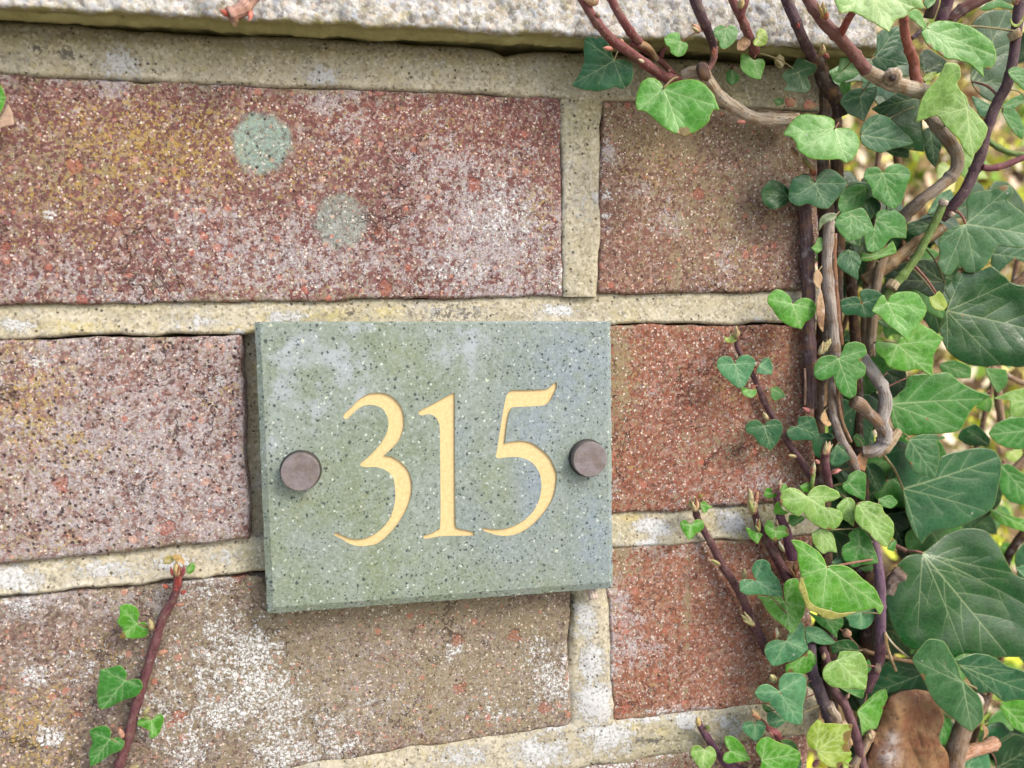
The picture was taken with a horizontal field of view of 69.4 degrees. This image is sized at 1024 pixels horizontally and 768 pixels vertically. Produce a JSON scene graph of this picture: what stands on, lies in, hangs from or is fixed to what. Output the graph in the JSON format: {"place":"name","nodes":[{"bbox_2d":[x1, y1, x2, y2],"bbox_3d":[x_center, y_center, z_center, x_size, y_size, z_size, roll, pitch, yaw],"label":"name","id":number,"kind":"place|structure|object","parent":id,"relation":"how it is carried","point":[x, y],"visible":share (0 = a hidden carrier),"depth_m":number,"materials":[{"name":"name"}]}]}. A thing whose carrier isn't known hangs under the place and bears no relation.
{"place":"outdoors","nodes":[
{"label":"outdoors","id":0,"kind":"place"},
{"bbox_2d":[784,0,1023,767],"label":"earth bank","id":1,"kind":"structure","parent":0,"point":[926,165],"depth_m":1.25,"materials":[{"name":"brown plant"}]},
{"bbox_2d":[806,0,1023,747],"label":"dry undergrowth","id":2,"kind":"object","parent":1,"relation":"on","point":[921,46],"visible":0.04,"depth_m":1.24,"materials":[{"name":"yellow plant"}]},
{"bbox_2d":[867,689,949,767],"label":"dead leaf","id":3,"kind":"object","parent":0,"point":[909,728],"visible":1,"depth_m":0.26,"materials":[{"name":"brown plant"}]},
{"label":"ground","id":4,"kind":"structure","parent":0,"visible":0},
{"bbox_2d":[0,0,876,767],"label":"brick wall","id":5,"kind":"structure","parent":4,"relation":"on","point":[192,192],"depth_m":0.22,"materials":[{"name":"red brick"}]},
{"bbox_2d":[0,86,13,127],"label":"ivy shoot","id":6,"kind":"object","parent":5,"relation":"attached to","point":[6,118],"visible":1,"depth_m":0.19,"materials":[{"name":"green plant"}]},
{"bbox_2d":[89,554,194,767],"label":"ivy shoot","id":7,"kind":"object","parent":5,"relation":"attached to","point":[115,686],"visible":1,"depth_m":0.21,"materials":[{"name":"green plant"}]},
{"bbox_2d":[219,0,259,26],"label":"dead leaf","id":8,"kind":"object","parent":5,"relation":"attached to","point":[237,11],"visible":1,"depth_m":0.19,"materials":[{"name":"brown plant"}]},
{"bbox_2d":[255,321,612,612],"bbox_3d":[-0.020,0.023,0.219,0.104,0.085,0.012,-2,4,-12],"label":"house number plaque","id":9,"kind":"object","parent":5,"relation":"attached to","point":[402,462],"visible":1,"depth_m":0.22,"materials":[{"name":"stone"}]},
{"bbox_2d":[587,589,598,599],"bbox_3d":[0.025,0.066,0.233,0.003,0.005,0.004,-2,4,-12],"label":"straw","id":10,"kind":"object","parent":5,"relation":"attached to","point":[592,594],"visible":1,"depth_m":0.23,"materials":[{"name":"beige plant"}]},
{"bbox_2d":[572,0,681,91],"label":"ivy shoot","id":11,"kind":"object","parent":5,"relation":"attached to","point":[602,69],"visible":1,"depth_m":0.21,"materials":[{"name":"green plant"}]},
{"bbox_2d":[607,0,675,73],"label":"ivy shoot","id":12,"kind":"object","parent":5,"relation":"attached to","point":[637,42],"visible":1,"depth_m":0.21,"materials":[{"name":"brown plant"}]},
{"bbox_2d":[635,0,799,136],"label":"ivy shoot","id":13,"kind":"object","parent":5,"relation":"attached to","point":[687,105],"visible":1,"depth_m":0.21,"materials":[{"name":"green plant"}]},
{"bbox_2d":[690,717,752,767],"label":"ivy shoot","id":14,"kind":"object","parent":5,"relation":"attached to","point":[706,757],"visible":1,"depth_m":0.24,"materials":[{"name":"green plant"}]},
{"bbox_2d":[680,494,779,655],"bbox_3d":[0.070,0.063,0.243,0.035,0.058,0.011,-2,4,-12],"label":"ivy shoot","id":15,"kind":"object","parent":5,"relation":"attached to","point":[694,528],"visible":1,"depth_m":0.24,"materials":[{"name":"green plant"}]},
{"bbox_2d":[717,326,818,485],"bbox_3d":[0.083,0.008,0.243,0.040,0.054,0.010,-2,4,-12],"label":"ivy shoot","id":16,"kind":"object","parent":5,"relation":"attached to","point":[739,372],"visible":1,"depth_m":0.24,"materials":[{"name":"green plant"}]},
{"bbox_2d":[742,718,800,767],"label":"ivy shoot","id":17,"kind":"object","parent":5,"relation":"attached to","point":[779,752],"visible":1,"depth_m":0.24,"materials":[{"name":"green plant"}]},
{"bbox_2d":[728,0,817,108],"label":"ivy shoot","id":18,"kind":"object","parent":5,"relation":"attached to","point":[797,73],"visible":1,"depth_m":0.22,"materials":[{"name":"green plant"}]},
{"bbox_2d":[739,559,842,727],"bbox_3d":[0.094,0.088,0.244,0.043,0.065,0.009,-3,4,-21],"label":"ivy shoot","id":19,"kind":"object","parent":5,"relation":"attached to","point":[786,701],"visible":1,"depth_m":0.24,"materials":[{"name":"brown plant"}]},
{"bbox_2d":[746,481,842,583],"bbox_3d":[0.091,0.052,0.244,0.031,0.041,0.014,-2,4,-12],"label":"ivy shoot","id":20,"kind":"object","parent":5,"relation":"attached to","point":[796,503],"visible":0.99,"depth_m":0.24,"materials":[{"name":"green plant"}]},
{"bbox_2d":[761,169,846,440],"bbox_3d":[0.093,-0.025,0.241,0.028,0.087,0.012,-2,4,-12],"label":"ivy shoot","id":21,"kind":"object","parent":5,"relation":"attached to","point":[805,192],"visible":1,"depth_m":0.24,"materials":[{"name":"green plant"}]},
{"bbox_2d":[781,0,847,118],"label":"ivy shoot","id":22,"kind":"object","parent":5,"relation":"attached to","point":[829,89],"visible":1,"depth_m":0.23,"materials":[{"name":"brown plant"}]},
{"bbox_2d":[776,441,885,525],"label":"ivy shoot","id":23,"kind":"object","parent":5,"relation":"attached to","point":[854,484],"visible":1,"depth_m":0.24,"materials":[{"name":"green plant"}]},
{"bbox_2d":[811,211,866,471],"bbox_3d":[0.107,-0.011,0.242,0.026,0.091,0.014,-2,4,-12],"label":"ivy shoot","id":24,"kind":"object","parent":5,"relation":"attached to","point":[837,370],"visible":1,"depth_m":0.24,"materials":[{"name":"brown plant"}]},
{"bbox_2d":[807,646,875,767],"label":"ivy shoot","id":25,"kind":"object","parent":5,"relation":"attached to","point":[827,743],"visible":1,"depth_m":0.24,"materials":[{"name":"green plant"}]},
{"bbox_2d":[791,495,913,735],"bbox_3d":[0.113,0.080,0.245,0.062,0.083,0.015,-4,5,-30],"label":"ivy shoot","id":26,"kind":"object","parent":5,"relation":"attached to","point":[832,595],"visible":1,"depth_m":0.24,"materials":[{"name":"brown plant"}]},
{"bbox_2d":[802,0,929,121],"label":"ivy shoot","id":27,"kind":"object","parent":5,"relation":"attached to","point":[895,47],"visible":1,"depth_m":0.23,"materials":[{"name":"green plant"}]},
{"bbox_2d":[783,49,987,223],"bbox_3d":[0.117,-0.082,0.241,0.072,0.060,0.025,-2,4,-12],"label":"ivy shoot","id":28,"kind":"object","parent":5,"relation":"attached to","point":[944,110],"visible":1,"depth_m":0.24,"materials":[{"name":"green plant"}]},
{"bbox_2d":[807,32,1023,767],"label":"ivy shoot","id":29,"kind":"object","parent":5,"relation":"attached to","point":[999,727],"visible":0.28,"depth_m":0.28,"materials":[{"name":"plant"}]},
{"bbox_2d":[882,199,948,300],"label":"ivy shoot","id":30,"kind":"object","parent":5,"relation":"attached to","point":[891,286],"visible":1,"depth_m":0.25,"materials":[{"name":"green plant"}]},
{"bbox_2d":[835,164,1023,543],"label":"ivy shoot","id":31,"kind":"object","parent":5,"relation":"attached to","point":[952,490],"visible":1,"depth_m":0.25,"materials":[{"name":"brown plant"}]},
{"bbox_2d":[842,138,1023,766],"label":"ivy shoot","id":32,"kind":"object","parent":5,"relation":"attached to","point":[1014,455],"visible":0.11,"depth_m":0.33,"materials":[{"name":"plant"}]},
{"bbox_2d":[860,0,1023,366],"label":"ivy shoot","id":33,"kind":"object","parent":5,"relation":"attached to","point":[982,324],"visible":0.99,"depth_m":0.25,"materials":[{"name":"green plant"}]},
{"bbox_2d":[865,507,1023,767],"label":"ivy shoot","id":34,"kind":"object","parent":5,"relation":"attached to","point":[958,592],"visible":0.98,"depth_m":0.26,"materials":[{"name":"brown plant"}]},
{"bbox_2d":[923,0,1011,21],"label":"ivy shoot","id":35,"kind":"object","parent":5,"relation":"attached to","point":[955,14],"visible":0.88,"depth_m":0.25,"materials":[{"name":"brown plant"}]}
]}

